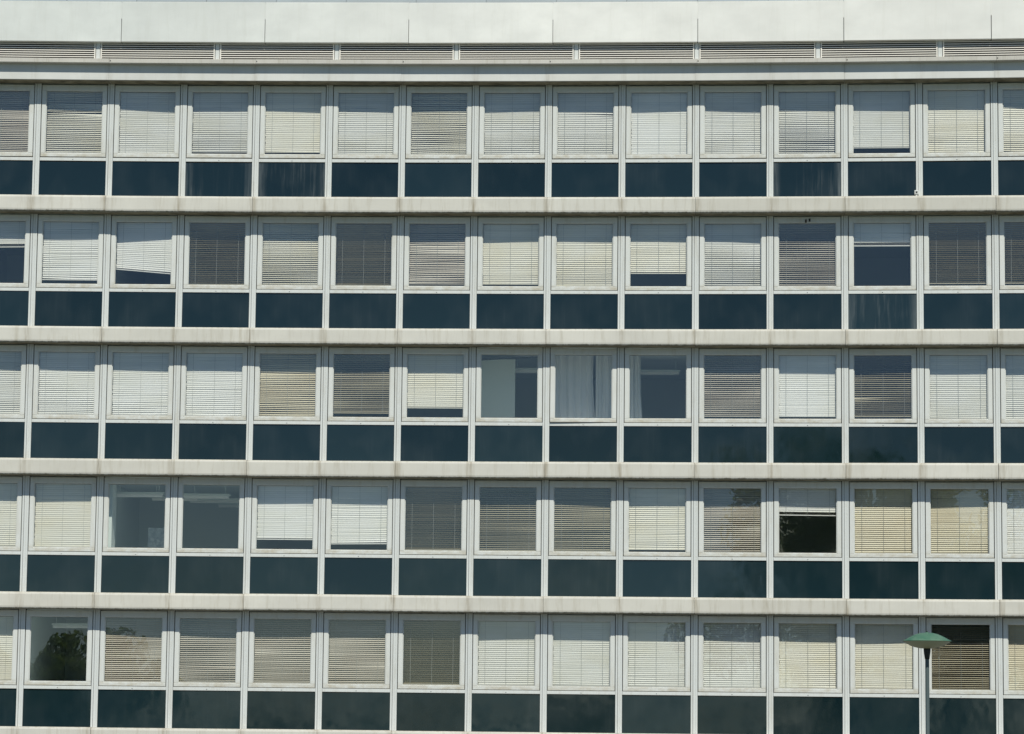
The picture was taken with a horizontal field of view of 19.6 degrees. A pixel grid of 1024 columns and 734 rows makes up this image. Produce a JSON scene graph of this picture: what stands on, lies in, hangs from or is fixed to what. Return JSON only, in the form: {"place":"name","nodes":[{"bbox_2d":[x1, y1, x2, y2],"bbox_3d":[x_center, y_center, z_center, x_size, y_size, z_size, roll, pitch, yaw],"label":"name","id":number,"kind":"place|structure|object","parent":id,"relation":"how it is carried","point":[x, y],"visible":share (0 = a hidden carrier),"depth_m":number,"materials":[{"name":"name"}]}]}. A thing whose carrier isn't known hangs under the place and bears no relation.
{"place":"outdoors","nodes":[
{"label":"outdoors","id":0,"kind":"place"},
{"label":"ground","id":1,"kind":"structure","parent":0,"visible":0},
{"bbox_2d":[0,0,1023,733],"bbox_3d":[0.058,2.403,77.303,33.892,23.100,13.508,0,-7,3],"label":"office building","id":2,"kind":"structure","parent":1,"relation":"on","point":[290,274],"depth_m":71.96,"materials":[{"name":"white concrete"}]},
{"bbox_2d":[0,610,18,684],"bbox_3d":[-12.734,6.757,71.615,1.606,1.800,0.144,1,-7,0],"label":"window","id":3,"kind":"structure","parent":2,"relation":"in","point":[8,618],"depth_m":71.62,"materials":[{"name":"grey"}]},
{"bbox_2d":[0,476,22,550],"bbox_3d":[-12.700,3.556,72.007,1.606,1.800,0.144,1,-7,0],"label":"window","id":4,"kind":"structure","parent":2,"relation":"in","point":[10,487],"depth_m":72.03,"materials":[{"name":"grey plastic"}]},
{"bbox_2d":[0,345,26,418],"bbox_3d":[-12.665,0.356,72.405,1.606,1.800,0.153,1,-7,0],"label":"window","id":5,"kind":"structure","parent":2,"relation":"in","point":[12,387],"depth_m":72.42,"materials":[{"name":"grey plastic"}]},
{"bbox_2d":[0,214,30,287],"bbox_3d":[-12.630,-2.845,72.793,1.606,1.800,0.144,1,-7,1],"label":"window","id":6,"kind":"structure","parent":2,"relation":"in","point":[14,229],"depth_m":72.84,"materials":[{"name":"grey"}]},
{"bbox_2d":[0,84,34,156],"bbox_3d":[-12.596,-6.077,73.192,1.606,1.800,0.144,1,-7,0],"label":"window","id":7,"kind":"structure","parent":2,"relation":"in","point":[24,91],"depth_m":73.22,"materials":[{"name":"grey plastic"}]},
{"bbox_2d":[24,610,92,685],"bbox_3d":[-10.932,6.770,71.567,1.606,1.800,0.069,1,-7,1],"label":"window","id":8,"kind":"structure","parent":2,"relation":"in","point":[29,613],"depth_m":71.56,"materials":[{"name":"grey"}]},
{"bbox_2d":[28,477,96,551],"bbox_3d":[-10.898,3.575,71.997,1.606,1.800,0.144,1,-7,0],"label":"window","id":9,"kind":"structure","parent":2,"relation":"in","point":[64,518],"depth_m":72.01,"materials":[{"name":"grey plastic"}]},
{"bbox_2d":[32,345,100,418],"bbox_3d":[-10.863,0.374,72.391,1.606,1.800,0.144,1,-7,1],"label":"window","id":10,"kind":"structure","parent":2,"relation":"in","point":[69,363],"depth_m":72.42,"materials":[{"name":"grey plastic"}]},
{"bbox_2d":[52,617,87,627],"bbox_3d":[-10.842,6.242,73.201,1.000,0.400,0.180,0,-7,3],"label":"ceiling light","id":11,"kind":"object","parent":2,"relation":"attached to","point":[70,625],"visible":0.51,"depth_m":73.10,"materials":[{"name":"white"}]},
{"bbox_2d":[36,215,103,287],"bbox_3d":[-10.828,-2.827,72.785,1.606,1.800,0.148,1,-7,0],"label":"window","id":12,"kind":"structure","parent":2,"relation":"in","point":[59,232],"depth_m":72.81,"materials":[{"name":"grey plastic"}]},
{"bbox_2d":[40,85,107,156],"bbox_3d":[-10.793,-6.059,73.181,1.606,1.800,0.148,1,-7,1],"label":"window","id":13,"kind":"structure","parent":2,"relation":"in","point":[52,91],"depth_m":73.20,"materials":[{"name":"grey plastic"}]},
{"bbox_2d":[108,484,116,546],"bbox_3d":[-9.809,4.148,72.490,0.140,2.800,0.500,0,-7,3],"label":"cupboard","id":14,"kind":"object","parent":2,"relation":"on","point":[112,516],"visible":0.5,"depth_m":72.37,"materials":[{"name":"white"}]},
{"bbox_2d":[99,611,167,685],"bbox_3d":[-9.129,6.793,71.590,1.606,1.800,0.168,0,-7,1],"label":"window","id":15,"kind":"structure","parent":2,"relation":"in","point":[141,621],"depth_m":71.59,"materials":[{"name":"grey"}]},
{"bbox_2d":[103,477,170,551],"bbox_3d":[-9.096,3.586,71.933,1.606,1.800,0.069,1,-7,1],"label":"window","id":16,"kind":"structure","parent":2,"relation":"in","point":[114,481],"depth_m":71.92,"materials":[{"name":"grey metal"}]},
{"bbox_2d":[106,346,173,419],"bbox_3d":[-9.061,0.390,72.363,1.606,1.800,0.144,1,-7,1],"label":"window","id":17,"kind":"structure","parent":2,"relation":"in","point":[149,370],"depth_m":72.38,"materials":[{"name":"grey"}]},
{"bbox_2d":[116,485,164,496],"bbox_3d":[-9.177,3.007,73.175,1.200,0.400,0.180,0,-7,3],"label":"ceiling light","id":18,"kind":"object","parent":2,"relation":"attached to","point":[139,494],"visible":0.86,"depth_m":73.07,"materials":[{"name":"white"}]},
{"bbox_2d":[110,216,176,288],"bbox_3d":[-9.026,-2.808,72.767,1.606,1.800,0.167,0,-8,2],"label":"window","id":19,"kind":"structure","parent":2,"relation":"in","point":[141,240],"depth_m":72.79,"materials":[{"name":"grey plastic"}]},
{"bbox_2d":[113,85,180,157],"bbox_3d":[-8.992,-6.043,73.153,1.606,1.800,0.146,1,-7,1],"label":"window","id":20,"kind":"structure","parent":2,"relation":"in","point":[153,112],"depth_m":73.18,"materials":[{"name":"grey plastic"}]},
{"bbox_2d":[148,528,163,547],"bbox_3d":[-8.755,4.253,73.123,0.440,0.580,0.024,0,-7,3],"label":"notice board","id":21,"kind":"object","parent":2,"relation":"attached to","point":[155,537],"visible":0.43,"depth_m":73.12,"materials":[{"name":"white"}]},
{"bbox_2d":[151,485,198,500],"bbox_3d":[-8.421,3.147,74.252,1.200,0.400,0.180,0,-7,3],"label":"ceiling light","id":22,"kind":"object","parent":2,"relation":"attached to","point":[158,498],"visible":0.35,"depth_m":74.17,"materials":[{"name":"white"}]},
{"bbox_2d":[183,486,230,498],"bbox_3d":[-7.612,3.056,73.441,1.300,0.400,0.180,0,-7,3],"label":"ceiling light","id":23,"kind":"object","parent":2,"relation":"attached to","point":[203,496],"visible":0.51,"depth_m":73.35,"materials":[{"name":"white"}]},
{"bbox_2d":[174,611,241,686],"bbox_3d":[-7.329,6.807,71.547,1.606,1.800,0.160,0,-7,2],"label":"window","id":24,"kind":"structure","parent":2,"relation":"in","point":[222,621],"depth_m":71.56,"materials":[{"name":"grey"}]},
{"bbox_2d":[177,478,244,552],"bbox_3d":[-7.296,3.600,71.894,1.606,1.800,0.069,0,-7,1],"label":"window","id":25,"kind":"structure","parent":2,"relation":"in","point":[182,481],"depth_m":71.89,"materials":[{"name":"grey metal"}]},
{"bbox_2d":[180,346,247,419],"bbox_3d":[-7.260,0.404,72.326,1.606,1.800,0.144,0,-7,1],"label":"window","id":26,"kind":"structure","parent":2,"relation":"in","point":[206,367],"depth_m":72.35,"materials":[{"name":"grey"}]},
{"bbox_2d":[190,498,238,502],"bbox_3d":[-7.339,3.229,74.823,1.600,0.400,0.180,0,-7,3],"label":"ceiling light","id":27,"kind":"object","parent":2,"relation":"attached to","point":[233,500],"visible":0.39,"depth_m":74.72,"materials":[{"name":"white"}]},
{"bbox_2d":[183,216,250,288],"bbox_3d":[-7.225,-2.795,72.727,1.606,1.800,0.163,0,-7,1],"label":"window","id":28,"kind":"structure","parent":2,"relation":"in","point":[244,221],"depth_m":72.74,"materials":[{"name":"grey"}]},
{"bbox_2d":[186,86,252,157],"bbox_3d":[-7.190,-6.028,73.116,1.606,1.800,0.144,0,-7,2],"label":"window","id":29,"kind":"structure","parent":2,"relation":"in","point":[237,114],"depth_m":73.14,"materials":[{"name":"grey plastic"}]},
{"bbox_2d":[218,492,238,507],"bbox_3d":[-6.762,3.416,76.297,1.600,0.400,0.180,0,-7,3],"label":"ceiling light","id":30,"kind":"object","parent":2,"relation":"attached to","point":[228,505],"visible":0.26,"depth_m":76.23,"materials":[{"name":"white"}]},
{"bbox_2d":[248,612,315,687],"bbox_3d":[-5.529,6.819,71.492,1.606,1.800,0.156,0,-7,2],"label":"window","id":31,"kind":"structure","parent":2,"relation":"in","point":[281,662],"depth_m":71.50,"materials":[{"name":"grey"}]},
{"bbox_2d":[251,479,318,553],"bbox_3d":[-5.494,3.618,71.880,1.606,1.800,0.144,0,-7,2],"label":"window","id":32,"kind":"structure","parent":2,"relation":"in","point":[287,508],"depth_m":71.91,"materials":[{"name":"grey"}]},
{"bbox_2d":[254,347,320,420],"bbox_3d":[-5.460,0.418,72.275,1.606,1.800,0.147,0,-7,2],"label":"window","id":33,"kind":"structure","parent":2,"relation":"in","point":[275,356],"depth_m":72.29,"materials":[{"name":"grey"}]},
{"bbox_2d":[257,216,323,289],"bbox_3d":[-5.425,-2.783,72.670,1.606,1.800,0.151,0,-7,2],"label":"window","id":34,"kind":"structure","parent":2,"relation":"in","point":[302,225],"depth_m":72.68,"materials":[{"name":"grey"}]},
{"bbox_2d":[260,86,325,158],"bbox_3d":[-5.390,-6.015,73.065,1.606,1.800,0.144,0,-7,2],"label":"window","id":35,"kind":"structure","parent":2,"relation":"in","point":[297,112],"depth_m":73.09,"materials":[{"name":"grey plastic"}]},
{"bbox_2d":[323,613,390,688],"bbox_3d":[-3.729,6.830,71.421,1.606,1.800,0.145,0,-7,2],"label":"window","id":36,"kind":"structure","parent":2,"relation":"in","point":[345,623],"depth_m":71.43,"materials":[{"name":"grey"}]},
{"bbox_2d":[325,479,392,553],"bbox_3d":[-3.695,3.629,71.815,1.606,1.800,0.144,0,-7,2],"label":"window","id":37,"kind":"structure","parent":2,"relation":"in","point":[361,509],"depth_m":71.84,"materials":[{"name":"grey"}]},
{"bbox_2d":[328,347,394,420],"bbox_3d":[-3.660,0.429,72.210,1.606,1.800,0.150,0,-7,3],"label":"window","id":38,"kind":"structure","parent":2,"relation":"in","point":[381,353],"depth_m":72.22,"materials":[{"name":"grey"}]},
{"bbox_2d":[330,217,396,289],"bbox_3d":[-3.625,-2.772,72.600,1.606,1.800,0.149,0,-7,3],"label":"window","id":39,"kind":"structure","parent":2,"relation":"in","point":[349,229],"depth_m":72.63,"materials":[{"name":"grey plastic"}]},
{"bbox_2d":[333,86,398,158],"bbox_3d":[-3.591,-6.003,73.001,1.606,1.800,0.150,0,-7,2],"label":"window","id":40,"kind":"structure","parent":2,"relation":"in","point":[373,119],"depth_m":73.02,"materials":[{"name":"grey plastic"}]},
{"bbox_2d":[398,614,464,688],"bbox_3d":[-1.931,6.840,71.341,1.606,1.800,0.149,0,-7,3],"label":"window","id":41,"kind":"structure","parent":2,"relation":"in","point":[453,624],"depth_m":71.36,"materials":[{"name":"grey"}]},
{"bbox_2d":[400,480,466,554],"bbox_3d":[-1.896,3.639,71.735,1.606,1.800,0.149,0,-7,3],"label":"window","id":42,"kind":"structure","parent":2,"relation":"in","point":[418,502],"depth_m":71.75,"materials":[{"name":"grey"}]},
{"bbox_2d":[402,348,468,421],"bbox_3d":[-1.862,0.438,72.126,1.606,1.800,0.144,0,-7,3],"label":"window","id":43,"kind":"structure","parent":2,"relation":"in","point":[427,371],"depth_m":72.15,"materials":[{"name":"grey"}]},
{"bbox_2d":[404,217,469,290],"bbox_3d":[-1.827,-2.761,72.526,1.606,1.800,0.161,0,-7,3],"label":"window","id":44,"kind":"structure","parent":2,"relation":"in","point":[412,224],"depth_m":72.54,"materials":[{"name":"grey plastic"}]},
{"bbox_2d":[406,87,471,158],"bbox_3d":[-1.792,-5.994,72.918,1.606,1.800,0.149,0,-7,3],"label":"window","id":45,"kind":"structure","parent":2,"relation":"in","point":[448,93],"depth_m":72.93,"materials":[{"name":"grey plastic"}]},
{"bbox_2d":[481,359,514,417],"bbox_3d":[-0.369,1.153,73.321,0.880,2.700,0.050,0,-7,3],"label":"room divider","id":46,"kind":"object","parent":2,"relation":"on","point":[497,388],"visible":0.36,"depth_m":73.37,"materials":[{"name":"white"}]},
{"bbox_2d":[473,614,539,689],"bbox_3d":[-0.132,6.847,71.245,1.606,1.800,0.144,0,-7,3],"label":"window","id":47,"kind":"structure","parent":2,"relation":"in","point":[509,645],"depth_m":71.26,"materials":[{"name":"grey"}]},
{"bbox_2d":[474,480,541,554],"bbox_3d":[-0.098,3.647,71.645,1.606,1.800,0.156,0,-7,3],"label":"window","id":48,"kind":"structure","parent":2,"relation":"in","point":[478,483],"depth_m":71.64,"materials":[{"name":"grey metal"}]},
{"bbox_2d":[476,348,542,421],"bbox_3d":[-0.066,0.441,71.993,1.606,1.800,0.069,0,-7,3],"label":"window","id":49,"kind":"structure","parent":2,"relation":"in","point":[480,351],"depth_m":71.99,"materials":[{"name":"grey metal"}]},
{"bbox_2d":[482,356,537,359],"bbox_3d":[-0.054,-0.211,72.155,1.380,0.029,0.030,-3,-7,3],"label":"curtain rail","id":50,"kind":"object","parent":2,"relation":"attached to","point":[511,358],"visible":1,"depth_m":72.14,"materials":[{"name":"grey metal"}]},
{"bbox_2d":[477,217,543,289],"bbox_3d":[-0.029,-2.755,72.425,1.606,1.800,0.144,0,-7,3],"label":"window","id":51,"kind":"structure","parent":2,"relation":"in","point":[509,247],"depth_m":72.45,"materials":[{"name":"grey plastic"}]},
{"bbox_2d":[479,86,544,158],"bbox_3d":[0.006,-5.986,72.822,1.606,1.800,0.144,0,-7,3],"label":"window","id":52,"kind":"structure","parent":2,"relation":"in","point":[496,103],"depth_m":72.84,"materials":[{"name":"grey plastic"}]},
{"bbox_2d":[515,359,536,372],"bbox_3d":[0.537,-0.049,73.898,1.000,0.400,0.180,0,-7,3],"label":"ceiling light","id":53,"kind":"object","parent":2,"relation":"attached to","point":[525,370],"visible":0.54,"depth_m":73.81,"materials":[{"name":"white"}]},
{"bbox_2d":[555,355,594,417],"bbox_3d":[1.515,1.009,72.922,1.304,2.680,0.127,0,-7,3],"label":"curtain","id":54,"kind":"object","parent":2,"relation":"hanging from","point":[574,397],"visible":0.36,"depth_m":72.99,"materials":[{"name":"white fabric"}]},
{"bbox_2d":[548,615,614,690],"bbox_3d":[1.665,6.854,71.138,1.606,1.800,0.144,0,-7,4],"label":"window","id":55,"kind":"structure","parent":2,"relation":"in","point":[584,645],"depth_m":71.15,"materials":[{"name":"grey plastic"}]},
{"bbox_2d":[549,481,615,555],"bbox_3d":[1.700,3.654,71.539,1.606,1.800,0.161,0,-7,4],"label":"window","id":56,"kind":"structure","parent":2,"relation":"in","point":[553,485],"depth_m":71.56,"materials":[{"name":"grey metal"}]},
{"bbox_2d":[550,348,616,421],"bbox_3d":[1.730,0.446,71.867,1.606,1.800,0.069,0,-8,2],"label":"window","id":57,"kind":"structure","parent":2,"relation":"in","point":[554,351],"depth_m":71.87,"materials":[{"name":"grey metal"}]},
{"bbox_2d":[551,217,617,289],"bbox_3d":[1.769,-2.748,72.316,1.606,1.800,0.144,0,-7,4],"label":"window","id":58,"kind":"structure","parent":2,"relation":"in","point":[589,239],"depth_m":72.35,"materials":[{"name":"grey plastic"}]},
{"bbox_2d":[552,86,618,158],"bbox_3d":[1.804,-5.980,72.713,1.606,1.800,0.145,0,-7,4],"label":"window","id":59,"kind":"structure","parent":2,"relation":"in","point":[571,104],"depth_m":72.74,"materials":[{"name":"grey plastic"}]},
{"bbox_2d":[595,356,616,417],"bbox_3d":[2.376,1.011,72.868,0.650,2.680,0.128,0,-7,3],"label":"curtain","id":60,"kind":"object","parent":2,"relation":"hanging from","point":[603,383],"visible":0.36,"depth_m":72.93,"materials":[{"name":"white fabric"}]},
{"bbox_2d":[630,356,641,417],"bbox_3d":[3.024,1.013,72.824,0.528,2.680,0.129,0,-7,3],"label":"curtain","id":61,"kind":"object","parent":2,"relation":"hanging from","point":[635,389],"visible":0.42,"depth_m":72.88,"materials":[{"name":"white fabric"}]},
{"bbox_2d":[623,615,689,691],"bbox_3d":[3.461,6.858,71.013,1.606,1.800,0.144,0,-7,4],"label":"window","id":62,"kind":"structure","parent":2,"relation":"in","point":[666,639],"depth_m":71.03,"materials":[{"name":"grey plastic"}]},
{"bbox_2d":[624,349,690,422],"bbox_3d":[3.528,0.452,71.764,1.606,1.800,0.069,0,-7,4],"label":"window","id":63,"kind":"structure","parent":2,"relation":"in","point":[628,352],"depth_m":71.75,"materials":[{"name":"grey metal"}]},
{"bbox_2d":[624,481,690,556],"bbox_3d":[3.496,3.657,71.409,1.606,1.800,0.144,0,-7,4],"label":"window","id":64,"kind":"structure","parent":2,"relation":"in","point":[650,522],"depth_m":71.43,"materials":[{"name":"grey"}]},
{"bbox_2d":[625,217,691,289],"bbox_3d":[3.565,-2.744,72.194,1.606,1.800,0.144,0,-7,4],"label":"window","id":65,"kind":"structure","parent":2,"relation":"in","point":[666,236],"depth_m":72.22,"materials":[{"name":"grey plastic"}]},
{"bbox_2d":[626,86,691,158],"bbox_3d":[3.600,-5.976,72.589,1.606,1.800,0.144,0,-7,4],"label":"window","id":66,"kind":"structure","parent":2,"relation":"in","point":[661,116],"depth_m":72.61,"materials":[{"name":"grey plastic"}]},
{"bbox_2d":[641,370,679,374],"bbox_3d":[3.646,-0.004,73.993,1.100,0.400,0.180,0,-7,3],"label":"ceiling light","id":67,"kind":"object","parent":2,"relation":"attached to","point":[660,372],"visible":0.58,"depth_m":73.89,"materials":[{"name":"white"}]},
{"bbox_2d":[698,616,765,691],"bbox_3d":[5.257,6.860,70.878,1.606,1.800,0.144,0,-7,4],"label":"window","id":68,"kind":"structure","parent":2,"relation":"in","point":[729,647],"depth_m":70.91,"materials":[{"name":"grey plastic"}]},
{"bbox_2d":[699,217,765,290],"bbox_3d":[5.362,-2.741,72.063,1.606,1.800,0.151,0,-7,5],"label":"window","id":69,"kind":"structure","parent":2,"relation":"in","point":[747,235],"depth_m":72.08,"materials":[{"name":"grey plastic"}]},
{"bbox_2d":[699,349,765,422],"bbox_3d":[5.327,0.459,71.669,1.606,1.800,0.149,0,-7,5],"label":"window","id":70,"kind":"structure","parent":2,"relation":"in","point":[747,353],"depth_m":71.68,"materials":[{"name":"grey"}]},
{"bbox_2d":[699,482,765,556],"bbox_3d":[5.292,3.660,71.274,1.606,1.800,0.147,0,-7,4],"label":"window","id":71,"kind":"structure","parent":2,"relation":"in","point":[737,495],"depth_m":71.29,"materials":[{"name":"grey metal"}]},
{"bbox_2d":[700,85,765,158],"bbox_3d":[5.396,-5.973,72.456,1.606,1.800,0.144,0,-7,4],"label":"window","id":72,"kind":"structure","parent":2,"relation":"in","point":[734,111],"depth_m":72.49,"materials":[{"name":"grey plastic"}]},
{"bbox_2d":[774,85,839,157],"bbox_3d":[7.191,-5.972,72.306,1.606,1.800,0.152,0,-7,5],"label":"window","id":73,"kind":"structure","parent":2,"relation":"in","point":[792,103],"depth_m":72.33,"materials":[{"name":"grey"}]},
{"bbox_2d":[774,217,840,289],"bbox_3d":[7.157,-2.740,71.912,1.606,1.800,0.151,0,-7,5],"label":"window","id":74,"kind":"structure","parent":2,"relation":"in","point":[778,221],"depth_m":71.92,"materials":[{"name":"grey"}]},
{"bbox_2d":[774,349,840,422],"bbox_3d":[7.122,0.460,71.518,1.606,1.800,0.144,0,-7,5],"label":"window","id":75,"kind":"structure","parent":2,"relation":"in","point":[804,384],"depth_m":71.54,"materials":[{"name":"grey"}]},
{"bbox_2d":[774,482,841,556],"bbox_3d":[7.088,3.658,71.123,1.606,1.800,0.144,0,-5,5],"label":"window","id":76,"kind":"structure","parent":2,"relation":"in","point":[820,498],"depth_m":71.17,"materials":[{"name":"grey metal"}]},
{"bbox_2d":[774,617,841,692],"bbox_3d":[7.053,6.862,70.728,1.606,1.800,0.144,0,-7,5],"label":"window","id":77,"kind":"structure","parent":2,"relation":"in","point":[806,646],"depth_m":70.76,"materials":[{"name":"grey plastic"}]},
{"bbox_2d":[848,84,914,157],"bbox_3d":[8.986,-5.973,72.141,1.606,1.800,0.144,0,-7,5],"label":"window","id":78,"kind":"structure","parent":2,"relation":"in","point":[882,118],"depth_m":72.17,"materials":[{"name":"grey plastic"}]},
{"bbox_2d":[849,216,915,289],"bbox_3d":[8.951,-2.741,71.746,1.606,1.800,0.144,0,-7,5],"label":"window","id":79,"kind":"structure","parent":2,"relation":"in","point":[877,231],"depth_m":71.80,"materials":[{"name":"grey"}]},
{"bbox_2d":[849,349,916,422],"bbox_3d":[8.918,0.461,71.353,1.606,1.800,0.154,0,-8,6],"label":"window","id":80,"kind":"structure","parent":2,"relation":"in","point":[852,352],"depth_m":71.35,"materials":[{"name":"grey metal"}]},
{"bbox_2d":[849,482,917,557],"bbox_3d":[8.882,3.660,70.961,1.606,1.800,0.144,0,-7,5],"label":"window","id":81,"kind":"structure","parent":2,"relation":"in","point":[881,513],"depth_m":70.98,"materials":[{"name":"grey"}]},
{"bbox_2d":[850,617,917,693],"bbox_3d":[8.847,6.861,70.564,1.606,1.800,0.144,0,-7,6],"label":"window","id":82,"kind":"structure","parent":2,"relation":"in","point":[884,662],"depth_m":70.58,"materials":[{"name":"grey plastic"}]},
{"bbox_2d":[923,83,989,156],"bbox_3d":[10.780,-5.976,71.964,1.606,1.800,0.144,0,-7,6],"label":"window","id":83,"kind":"structure","parent":2,"relation":"in","point":[956,109],"depth_m":71.98,"materials":[{"name":"grey plastic"}]},
{"bbox_2d":[924,216,991,289],"bbox_3d":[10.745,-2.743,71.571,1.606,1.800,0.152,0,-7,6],"label":"window","id":84,"kind":"structure","parent":2,"relation":"in","point":[928,220],"depth_m":71.59,"materials":[{"name":"grey"}]},
{"bbox_2d":[924,348,992,422],"bbox_3d":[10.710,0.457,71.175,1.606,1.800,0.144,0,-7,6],"label":"window","id":85,"kind":"structure","parent":2,"relation":"in","point":[958,381],"depth_m":71.19,"materials":[{"name":"grey"}]},
{"bbox_2d":[925,482,993,557],"bbox_3d":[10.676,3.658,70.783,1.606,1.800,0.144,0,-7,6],"label":"window","id":86,"kind":"structure","parent":2,"relation":"in","point":[974,502],"depth_m":70.81,"materials":[{"name":"grey"}]},
{"bbox_2d":[926,618,994,694],"bbox_3d":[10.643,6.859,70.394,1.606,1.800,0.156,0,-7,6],"label":"window","id":87,"kind":"structure","parent":2,"relation":"in","point":[929,621],"depth_m":70.36,"materials":[{"name":"grey"}]},
{"bbox_2d":[998,83,1023,156],"bbox_3d":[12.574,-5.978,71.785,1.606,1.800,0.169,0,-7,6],"label":"window","id":88,"kind":"structure","parent":2,"relation":"in","point":[1010,95],"depth_m":71.84,"materials":[{"name":"grey plastic"}]},
{"bbox_2d":[999,215,1023,289],"bbox_3d":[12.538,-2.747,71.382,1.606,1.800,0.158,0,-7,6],"label":"window","id":89,"kind":"structure","parent":2,"relation":"in","point":[1009,221],"depth_m":71.45,"materials":[{"name":"grey"}]},
{"bbox_2d":[1000,348,1023,422],"bbox_3d":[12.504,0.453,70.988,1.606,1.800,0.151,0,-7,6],"label":"window","id":90,"kind":"structure","parent":2,"relation":"in","point":[1011,359],"depth_m":71.07,"materials":[{"name":"grey"}]},
{"bbox_2d":[1002,483,1023,557],"bbox_3d":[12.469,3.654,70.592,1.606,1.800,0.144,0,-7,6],"label":"window","id":91,"kind":"structure","parent":2,"relation":"in","point":[1012,493],"depth_m":70.67,"materials":[{"name":"grey"}]},
{"bbox_2d":[1003,618,1023,694],"bbox_3d":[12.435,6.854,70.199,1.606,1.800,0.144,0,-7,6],"label":"window","id":92,"kind":"structure","parent":2,"relation":"in","point":[1014,685],"depth_m":70.27,"materials":[{"name":"grey plastic"}]},
{"bbox_2d":[903,631,951,733],"bbox_3d":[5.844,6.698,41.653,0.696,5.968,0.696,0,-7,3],"label":"street lamp","id":93,"kind":"object","parent":1,"relation":"on","point":[927,641],"visible":1,"depth_m":41.85,"materials":[{"name":"green metal"}]}
]}

